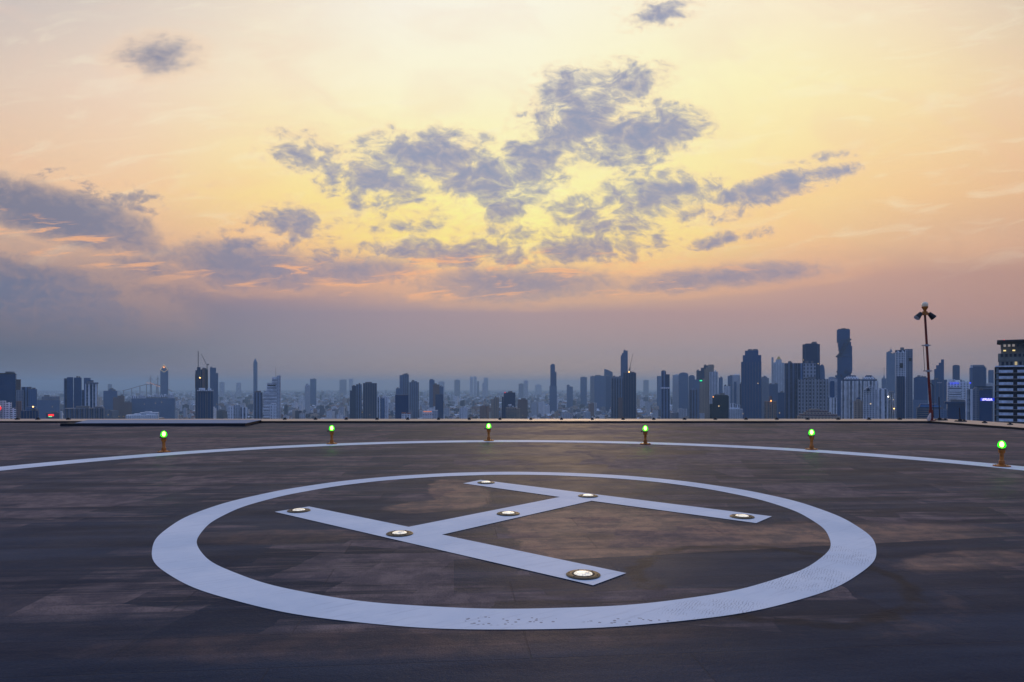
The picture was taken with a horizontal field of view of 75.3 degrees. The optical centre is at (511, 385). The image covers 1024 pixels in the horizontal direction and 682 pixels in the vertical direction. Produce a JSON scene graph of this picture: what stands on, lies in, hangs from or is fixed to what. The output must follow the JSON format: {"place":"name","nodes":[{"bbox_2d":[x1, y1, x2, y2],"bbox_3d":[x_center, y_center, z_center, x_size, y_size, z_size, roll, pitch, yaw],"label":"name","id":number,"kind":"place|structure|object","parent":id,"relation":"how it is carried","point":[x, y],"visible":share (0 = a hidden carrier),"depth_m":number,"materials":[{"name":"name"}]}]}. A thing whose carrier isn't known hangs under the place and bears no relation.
{"place":"outdoors","nodes":[
{"label":"outdoors","id":0,"kind":"place"},
{"bbox_2d":[0,372,20,407],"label":"glass tower","id":1,"kind":"structure","parent":0,"point":[10,383],"depth_m":1439.52,"materials":[{"name":"glass"}]},
{"bbox_2d":[16,387,36,410],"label":"grey tower","id":2,"kind":"structure","parent":0,"point":[27,396],"depth_m":1397.61,"materials":[{"name":"concrete"}]},
{"bbox_2d":[21,406,38,418],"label":"office block","id":3,"kind":"structure","parent":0,"point":[32,412],"depth_m":1043.82,"materials":[{"name":"blue glass"}]},
{"bbox_2d":[46,411,59,418],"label":"market roof","id":4,"kind":"structure","parent":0,"point":[54,415],"depth_m":1892.00,"materials":[{"name":"concrete"}]},
{"bbox_2d":[85,381,98,407],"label":"twin rib tower","id":5,"kind":"structure","parent":0,"point":[91,396],"depth_m":1494.38,"materials":[{"name":"blue glass"}]},
{"bbox_2d":[105,410,118,418],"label":"city block","id":6,"kind":"structure","parent":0,"point":[111,414],"depth_m":2191.77,"materials":[{"name":"concrete"}]},
{"bbox_2d":[126,411,158,418],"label":"school block","id":7,"kind":"structure","parent":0,"point":[148,415],"depth_m":2079.43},
{"bbox_2d":[160,365,167,396],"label":"diamond tower","id":8,"kind":"structure","parent":0,"point":[163,380],"depth_m":3483.70,"materials":[{"name":"stone"}]},
{"bbox_2d":[210,367,217,409],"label":"blue tower","id":9,"kind":"structure","parent":0,"point":[213,380],"depth_m":2991.56,"materials":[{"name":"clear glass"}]},
{"bbox_2d":[219,382,224,397],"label":"faint tower","id":10,"kind":"structure","parent":0,"point":[221,389],"depth_m":6744.06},
{"bbox_2d":[253,359,256,403],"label":"needle tower","id":11,"kind":"structure","parent":0,"point":[255,375],"depth_m":4190.19,"materials":[{"name":"stone"}]},
{"bbox_2d":[263,376,280,418],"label":"stepped white tower","id":12,"kind":"structure","parent":0,"point":[271,394],"depth_m":1586.68,"materials":[{"name":"concrete"}]},
{"bbox_2d":[270,403,276,418],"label":"white tower","id":13,"kind":"structure","parent":0,"point":[273,410],"depth_m":1442.47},
{"bbox_2d":[305,384,309,411],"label":"pale tower","id":14,"kind":"structure","parent":0,"point":[307,397],"depth_m":3290.29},
{"bbox_2d":[310,378,315,405],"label":"hazy tower","id":15,"kind":"structure","parent":0,"point":[313,391],"depth_m":4684.38,"materials":[{"name":"stone"}]},
{"bbox_2d":[339,379,346,395],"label":"faint tower","id":16,"kind":"structure","parent":0,"point":[343,386],"depth_m":9324.28,"materials":[{"name":"concrete"}]},
{"bbox_2d":[396,373,408,394],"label":"slate tower","id":17,"kind":"structure","parent":0,"point":[403,389],"depth_m":2692.28,"materials":[{"name":"concrete"}]},
{"bbox_2d":[422,409,437,418],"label":"orange roof block","id":18,"kind":"structure","parent":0,"point":[431,414],"depth_m":1490.64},
{"bbox_2d":[429,379,434,406],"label":"blue grey tower","id":19,"kind":"structure","parent":0,"point":[431,382],"depth_m":2990.24,"materials":[{"name":"stone"}]},
{"bbox_2d":[433,383,442,405],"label":"brown tower","id":20,"kind":"structure","parent":0,"point":[437,388],"depth_m":2489.58,"materials":[{"name":"concrete"}]},
{"bbox_2d":[460,406,467,418],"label":"white block","id":21,"kind":"structure","parent":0,"point":[463,412],"depth_m":2040.18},
{"bbox_2d":[0,423,1023,681],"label":"roof deck","id":22,"kind":"structure","parent":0,"point":[90,591],"depth_m":6.01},
{"bbox_2d":[60,420,260,425],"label":"platform","id":23,"kind":"structure","parent":22,"relation":"on","point":[166,423],"depth_m":24.69,"materials":[{"name":"metal"}]},
{"bbox_2d":[157,432,170,452],"bbox_3d":[-7.872,1.256,15.000,0.280,0.477,0.280,0,0,20],"label":"perimeter lamp","id":24,"kind":"object","parent":22,"relation":"on","point":[163,440],"visible":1,"depth_m":14.97,"materials":[{"name":"orange metal"}]},
{"bbox_2d":[0,419,1023,429],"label":"edge ledge","id":25,"kind":"object","parent":22,"relation":"on","point":[1017,426],"visible":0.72,"depth_m":26.87,"materials":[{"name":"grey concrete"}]},
{"bbox_2d":[914,302,935,420],"bbox_3d":[17.052,-1.018,27.400,0.893,4.912,0.320,0,0,0],"label":"light pole","id":26,"kind":"object","parent":25,"relation":"on","point":[924,312],"visible":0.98,"depth_m":27.36,"materials":[{"name":"metal"}]},
{"bbox_2d":[0,440,1023,470],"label":"boundary line","id":27,"kind":"object","parent":22,"relation":"on","point":[450,441],"visible":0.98,"depth_m":15.12,"materials":[{"name":"white paint"}]},
{"bbox_2d":[152,472,875,628],"bbox_3d":[0.014,1.496,7.817,7.484,0.001,7.485,0,0,0],"label":"painted circle","id":28,"kind":"object","parent":22,"relation":"on","point":[177,554],"visible":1,"depth_m":4.80,"materials":[{"name":"white paint"}]},
{"bbox_2d":[276,480,770,584],"bbox_3d":[0.080,1.494,7.740,4.600,0.001,3.541,0,0,40],"label":"painted letter","id":29,"kind":"object","parent":22,"relation":"on","point":[430,535],"visible":0.95,"depth_m":7.15,"materials":[{"name":"white paint"}]},
{"bbox_2d":[287,508,310,512],"bbox_3d":[-2.548,1.479,7.928,0.272,0.028,0.272,0,0,0],"label":"inset lamp","id":30,"kind":"object","parent":29,"relation":"on","point":[298,510],"visible":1,"depth_m":7.88,"materials":[{"name":"white metal"}]},
{"bbox_2d":[386,530,412,536],"bbox_3d":[-1.134,1.479,6.694,0.272,0.028,0.272,0,0,-37],"label":"inset lamp","id":31,"kind":"object","parent":29,"relation":"on","point":[398,533],"visible":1,"depth_m":6.65,"materials":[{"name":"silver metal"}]},
{"bbox_2d":[497,511,519,515],"bbox_3d":[-0.043,1.479,7.740,0.272,0.028,0.272,0,0,-21],"label":"inset lamp","id":32,"kind":"object","parent":29,"relation":"on","point":[507,513],"visible":1,"depth_m":7.69,"materials":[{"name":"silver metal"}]},
{"bbox_2d":[566,569,599,579],"bbox_3d":[0.562,1.479,5.238,0.272,0.028,0.272,0,0,16],"label":"inset lamp","id":33,"kind":"object","parent":29,"relation":"on","point":[581,574],"visible":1,"depth_m":5.19,"materials":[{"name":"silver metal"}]},
{"bbox_2d":[730,514,754,518],"bbox_3d":[2.624,1.479,7.566,0.272,0.028,0.272,0,0,-42],"label":"inset lamp","id":34,"kind":"object","parent":29,"relation":"on","point":[742,516],"visible":1,"depth_m":7.52,"materials":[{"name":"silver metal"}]},
{"bbox_2d":[805,430,817,449],"bbox_3d":[7.036,1.256,15.580,0.280,0.477,0.280,0,0,-28],"label":"perimeter lamp","id":35,"kind":"object","parent":22,"relation":"on","point":[811,445],"visible":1,"depth_m":15.54,"materials":[{"name":"orange metal"}]},
{"bbox_2d":[993,442,1010,466],"bbox_3d":[9.107,1.256,12.337,0.280,0.477,0.280,0,0,-40],"label":"perimeter lamp","id":36,"kind":"object","parent":22,"relation":"on","point":[1001,451],"visible":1,"depth_m":12.30,"materials":[{"name":"orange metal"}]},
{"bbox_2d":[0,0,1023,389],"label":"sky","id":37,"kind":"structure","parent":0,"point":[503,192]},
{"bbox_2d":[506,404,519,418],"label":"cream low block","id":38,"kind":"structure","parent":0,"point":[512,412],"depth_m":1689.47,"materials":[{"name":"concrete"}]},
{"bbox_2d":[37,390,994,420],"bbox_3d":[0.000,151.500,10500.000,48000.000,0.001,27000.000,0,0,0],"label":"ground","id":39,"kind":"structure","parent":0,"point":[446,391],"depth_m":21673.17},
{"bbox_2d":[0,401,21,418],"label":"white block","id":40,"kind":"structure","parent":39,"relation":"on","point":[7,411],"depth_m":1095.78,"materials":[{"name":"concrete"}]},
{"bbox_2d":[37,395,59,418],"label":"long hall","id":41,"kind":"structure","parent":39,"relation":"on","point":[47,404],"depth_m":2131.17,"materials":[{"name":"stone"}]},
{"bbox_2d":[64,376,93,408],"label":"condominium cluster","id":42,"kind":"object","parent":39,"relation":"on","point":[79,396],"visible":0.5,"depth_m":1639.30,"materials":[{"name":"concrete"}]},
{"bbox_2d":[64,406,104,418],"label":"parking podium","id":43,"kind":"object","parent":39,"relation":"on","point":[85,412],"visible":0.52,"depth_m":1278.76,"materials":[{"name":"concrete"}]},
{"bbox_2d":[103,388,117,409],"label":"mauve tower","id":44,"kind":"structure","parent":39,"relation":"on","point":[110,394],"depth_m":2483.47,"materials":[{"name":"stone"}]},
{"bbox_2d":[113,394,131,418],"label":"pink block","id":45,"kind":"structure","parent":39,"relation":"on","point":[122,405],"depth_m":2395.87,"materials":[{"name":"concrete"}]},
{"bbox_2d":[123,376,171,395],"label":"cable bridge","id":46,"kind":"structure","parent":39,"relation":"on","point":[157,389],"depth_m":5197.44,"materials":[{"name":"concrete"}]},
{"bbox_2d":[131,393,175,418],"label":"estate slab","id":47,"kind":"structure","parent":39,"relation":"on","point":[164,405],"depth_m":2472.22,"materials":[{"name":"stone"}]},
{"bbox_2d":[195,367,207,418],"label":"unfinished tower","id":48,"kind":"structure","parent":39,"relation":"on","point":[200,378],"depth_m":1689.00,"materials":[{"name":"concrete"}]},
{"bbox_2d":[197,388,212,418],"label":"trimmed block","id":49,"kind":"structure","parent":39,"relation":"on","point":[201,403],"depth_m":1592.47,"materials":[{"name":"blue glass"}]},
{"bbox_2d":[228,405,246,418],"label":"white rib block","id":50,"kind":"structure","parent":39,"relation":"on","point":[237,411],"depth_m":1493.36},
{"bbox_2d":[254,391,262,418],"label":"green grey block","id":51,"kind":"structure","parent":39,"relation":"on","point":[258,404],"depth_m":1891.56,"materials":[{"name":"concrete"}]},
{"bbox_2d":[350,383,361,418],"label":"dark stepped tower","id":52,"kind":"structure","parent":39,"relation":"on","point":[356,402],"depth_m":2292.91,"materials":[{"name":"concrete"}]},
{"bbox_2d":[363,382,376,418],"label":"dark slab","id":53,"kind":"structure","parent":39,"relation":"on","point":[369,400],"depth_m":2232.66,"materials":[{"name":"concrete"}]},
{"bbox_2d":[377,395,388,418],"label":"white terrace block","id":54,"kind":"structure","parent":39,"relation":"on","point":[382,407],"depth_m":1741.96,"materials":[{"name":"stone"}]},
{"bbox_2d":[395,395,408,418],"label":"dark glass block","id":55,"kind":"structure","parent":39,"relation":"on","point":[401,403],"depth_m":1537.81,"materials":[{"name":"glass"}]},
{"bbox_2d":[409,380,418,418],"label":"slate block","id":56,"kind":"structure","parent":39,"relation":"on","point":[413,396],"depth_m":2685.03,"materials":[{"name":"concrete"}]},
{"bbox_2d":[435,394,442,418],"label":"navy block","id":57,"kind":"structure","parent":39,"relation":"on","point":[439,402],"depth_m":2189.55,"materials":[{"name":"blue glass"}]},
{"bbox_2d":[454,379,459,395],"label":"faint tower","id":58,"kind":"structure","parent":39,"relation":"on","point":[456,387],"depth_m":8421.07,"materials":[{"name":"concrete"}]},
{"bbox_2d":[37,390,928,418],"bbox_3d":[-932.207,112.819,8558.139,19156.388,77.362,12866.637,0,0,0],"label":"city","id":59,"kind":"object","parent":39,"relation":"on","point":[338,398],"visible":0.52,"depth_m":6470.48,"materials":[{"name":"stone"}]},
{"bbox_2d":[480,405,488,418],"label":"city block","id":60,"kind":"structure","parent":39,"relation":"on","point":[484,411],"depth_m":2415.21,"materials":[{"name":"concrete"}]},
{"bbox_2d":[491,396,498,418],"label":"cream tower","id":61,"kind":"structure","parent":39,"relation":"on","point":[495,408],"depth_m":2392.77,"materials":[{"name":"concrete"}]},
{"bbox_2d":[502,391,514,418],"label":"sloped dark block","id":62,"kind":"structure","parent":39,"relation":"on","point":[508,398],"depth_m":1986.13,"materials":[{"name":"concrete"}]},
{"bbox_2d":[531,402,537,415],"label":"city block","id":63,"kind":"structure","parent":39,"relation":"on","point":[534,408],"depth_m":2987.87,"materials":[{"name":"concrete"}]},
{"bbox_2d":[539,401,544,416],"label":"city block","id":64,"kind":"structure","parent":39,"relation":"on","point":[542,407],"depth_m":2981.41,"materials":[{"name":"concrete"}]},
{"bbox_2d":[549,364,556,411],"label":"notched tower","id":65,"kind":"structure","parent":39,"relation":"on","point":[553,396],"depth_m":3385.63,"materials":[{"name":"blue glass"}]},
{"bbox_2d":[567,385,572,406],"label":"slate tower","id":66,"kind":"structure","parent":39,"relation":"on","point":[569,396],"depth_m":4292.75,"materials":[{"name":"concrete"}]},
{"bbox_2d":[643,380,648,395],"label":"faint tower","id":67,"kind":"structure","parent":39,"relation":"on","point":[645,387],"depth_m":8813.68,"materials":[{"name":"concrete"}]},
{"bbox_2d":[672,374,678,411],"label":"white hazy tower","id":68,"kind":"structure","parent":39,"relation":"on","point":[675,392],"depth_m":2989.57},
{"bbox_2d":[679,372,687,415],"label":"arched slate tower","id":69,"kind":"structure","parent":39,"relation":"on","point":[683,390],"depth_m":2884.41,"materials":[{"name":"concrete"}]},
{"bbox_2d":[947,380,970,400],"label":"blue sign block","id":70,"kind":"structure","parent":39,"relation":"on","point":[956,389],"depth_m":1289.84,"materials":[{"name":"concrete"}]},
{"bbox_2d":[965,386,994,421],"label":"white sign block","id":71,"kind":"structure","parent":39,"relation":"on","point":[979,400],"depth_m":990.72,"materials":[{"name":"concrete"}]},
{"bbox_2d":[518,398,527,418],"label":"brown slab","id":72,"kind":"structure","parent":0,"point":[523,404],"depth_m":2485.07,"materials":[{"name":"concrete"}]},
{"bbox_2d":[580,377,586,405],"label":"pale slab","id":73,"kind":"structure","parent":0,"point":[583,390],"depth_m":4582.02,"materials":[{"name":"stone"}]},
{"bbox_2d":[590,376,593,402],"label":"grey slab","id":74,"kind":"structure","parent":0,"point":[591,389],"depth_m":4289.10,"materials":[{"name":"concrete"}]},
{"bbox_2d":[594,375,609,411],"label":"wide slate slab","id":75,"kind":"structure","parent":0,"point":[601,391],"depth_m":3677.84,"materials":[{"name":"concrete"}]},
{"bbox_2d":[604,369,612,406],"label":"curved roof tower","id":76,"kind":"structure","parent":0,"point":[608,372],"depth_m":4078.01,"materials":[{"name":"blue glass"}]},
{"bbox_2d":[611,376,622,418],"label":"pale ribbed tower","id":77,"kind":"structure","parent":0,"point":[616,397],"depth_m":2085.54,"materials":[{"name":"concrete"}]},
{"bbox_2d":[621,350,627,376],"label":"tall blue tower","id":78,"kind":"structure","parent":0,"point":[624,362],"depth_m":2990.97,"materials":[{"name":"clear glass"}]},
{"bbox_2d":[623,371,635,418],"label":"dark crane tower","id":79,"kind":"structure","parent":0,"point":[629,395],"depth_m":1885.83,"materials":[{"name":"concrete"}]},
{"bbox_2d":[657,376,660,408],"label":"hazy pale tower","id":80,"kind":"structure","parent":0,"point":[659,391],"depth_m":3889.98,"materials":[{"name":"stone"}]},
{"bbox_2d":[661,370,669,418],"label":"narrow dark tower","id":81,"kind":"structure","parent":0,"point":[665,395],"depth_m":1790.05,"materials":[{"name":"concrete"}]},
{"bbox_2d":[689,388,698,418],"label":"pyramid top tower","id":82,"kind":"structure","parent":0,"point":[693,403],"depth_m":1889.97,"materials":[{"name":"concrete"}]},
{"bbox_2d":[693,364,707,389],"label":"dark back tower","id":83,"kind":"structure","parent":0,"point":[700,375],"depth_m":2494.34,"materials":[{"name":"concrete"}]},
{"bbox_2d":[700,365,717,418],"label":"cream crown tower","id":84,"kind":"structure","parent":0,"point":[708,387],"depth_m":2041.63,"materials":[{"name":"concrete"}]},
{"bbox_2d":[710,393,728,418],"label":"dark teal block","id":85,"kind":"structure","parent":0,"point":[719,407],"depth_m":1486.49,"materials":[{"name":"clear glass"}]},
{"bbox_2d":[723,384,729,408],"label":"white ball tower","id":86,"kind":"structure","parent":0,"point":[726,390],"depth_m":2191.51,"materials":[{"name":"metal"}]},
{"bbox_2d":[728,374,739,404],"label":"hazy twin tower","id":87,"kind":"structure","parent":0,"point":[734,381],"depth_m":2785.09,"materials":[{"name":"stone"}]},
{"bbox_2d":[729,403,742,418],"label":"pale low tower","id":88,"kind":"structure","parent":0,"point":[735,411],"depth_m":1784.97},
{"bbox_2d":[740,349,761,418],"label":"stepped crown tower","id":89,"kind":"structure","parent":0,"point":[750,396],"depth_m":1975.93,"materials":[{"name":"blue glass"}]},
{"bbox_2d":[761,376,768,418],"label":"slate tower","id":90,"kind":"structure","parent":0,"point":[765,386],"depth_m":2290.95,"materials":[{"name":"concrete"}]},
{"bbox_2d":[764,396,776,418],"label":"beige lamp block","id":91,"kind":"structure","parent":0,"point":[770,408],"depth_m":1391.18,"materials":[{"name":"concrete"}]},
{"bbox_2d":[769,383,783,418],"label":"grey front block","id":92,"kind":"structure","parent":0,"point":[776,395],"depth_m":2040.24,"materials":[{"name":"stone"}]},
{"bbox_2d":[771,356,783,391],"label":"gold dome tower","id":93,"kind":"structure","parent":0,"point":[777,371],"depth_m":2785.24,"materials":[{"name":"concrete"}]},
{"bbox_2d":[784,361,827,418],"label":"gridded tower","id":94,"kind":"structure","parent":0,"point":[805,389],"depth_m":1292.69,"materials":[{"name":"concrete"}]},
{"bbox_2d":[802,342,824,378],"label":"round back tower","id":95,"kind":"structure","parent":0,"point":[810,351],"depth_m":1636.59,"materials":[{"name":"concrete"}]},
{"bbox_2d":[797,409,839,418],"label":"terraced building","id":96,"kind":"structure","parent":0,"point":[816,414],"depth_m":985.84,"materials":[{"name":"concrete"}]},
{"bbox_2d":[828,377,836,413],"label":"white arch tower","id":97,"kind":"structure","parent":0,"point":[832,395],"depth_m":1584.38,"materials":[{"name":"blue glass"}]},
{"bbox_2d":[835,328,851,418],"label":"notched skyscraper","id":98,"kind":"structure","parent":0,"point":[844,362],"depth_m":1986.12,"materials":[{"name":"blue glass"}]},
{"bbox_2d":[841,375,860,418],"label":"domed rib tower","id":99,"kind":"structure","parent":0,"point":[850,389],"depth_m":1339.09,"materials":[{"name":"concrete"}]},
{"bbox_2d":[854,397,862,418],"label":"cream gable house","id":100,"kind":"structure","parent":0,"point":[858,408],"depth_m":1071.59,"materials":[{"name":"concrete"}]},
{"bbox_2d":[861,375,877,418],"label":"domed rib tower","id":101,"kind":"structure","parent":0,"point":[868,380],"depth_m":1370.12,"materials":[{"name":"concrete"}]},
{"bbox_2d":[863,385,887,418],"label":"gabled tower","id":102,"kind":"structure","parent":0,"point":[869,401],"depth_m":1142.37,"materials":[{"name":"concrete"}]},
{"bbox_2d":[886,349,894,392],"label":"spire tower","id":103,"kind":"structure","parent":0,"point":[890,371],"depth_m":2994.15,"materials":[{"name":"stone"}]},
{"bbox_2d":[888,391,894,418],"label":"building","id":104,"kind":"structure","parent":0,"point":[891,404],"depth_m":1493.54,"materials":[{"name":"concrete"}]},
{"bbox_2d":[895,347,912,418],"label":"zigzag crown tower","id":105,"kind":"structure","parent":0,"point":[903,383],"depth_m":1242.32,"materials":[{"name":"concrete"}]},
{"bbox_2d":[913,375,927,418],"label":"dark slab tower","id":106,"kind":"structure","parent":0,"point":[920,389],"depth_m":1790.15,"materials":[{"name":"blue glass"}]},
{"bbox_2d":[916,404,946,418],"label":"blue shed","id":107,"kind":"structure","parent":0,"point":[922,411],"depth_m":1240.12,"materials":[{"name":"blue concrete"}]},
{"bbox_2d":[931,359,946,408],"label":"spiked steps tower","id":108,"kind":"structure","parent":0,"point":[939,386],"depth_m":1885.84,"materials":[{"name":"blue glass"}]},
{"bbox_2d":[944,399,964,419],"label":"dark funnel block","id":109,"kind":"structure","parent":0,"point":[954,406],"depth_m":1041.91,"materials":[{"name":"blue glass"}]},
{"bbox_2d":[952,365,961,381],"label":"dark round tower","id":110,"kind":"structure","parent":0,"point":[955,372],"depth_m":2293.82,"materials":[{"name":"blue glass"}]},
{"bbox_2d":[969,365,985,388],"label":"white edge tower","id":111,"kind":"structure","parent":0,"point":[977,375],"depth_m":1891.00,"materials":[{"name":"blue glass"}]},
{"bbox_2d":[986,370,993,421],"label":"pale dome block","id":112,"kind":"structure","parent":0,"point":[990,378],"depth_m":2014.26,"materials":[{"name":"stone"}]},
{"bbox_2d":[994,339,1023,423],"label":"balcony building","id":113,"kind":"structure","parent":0,"point":[1009,388],"depth_m":347.41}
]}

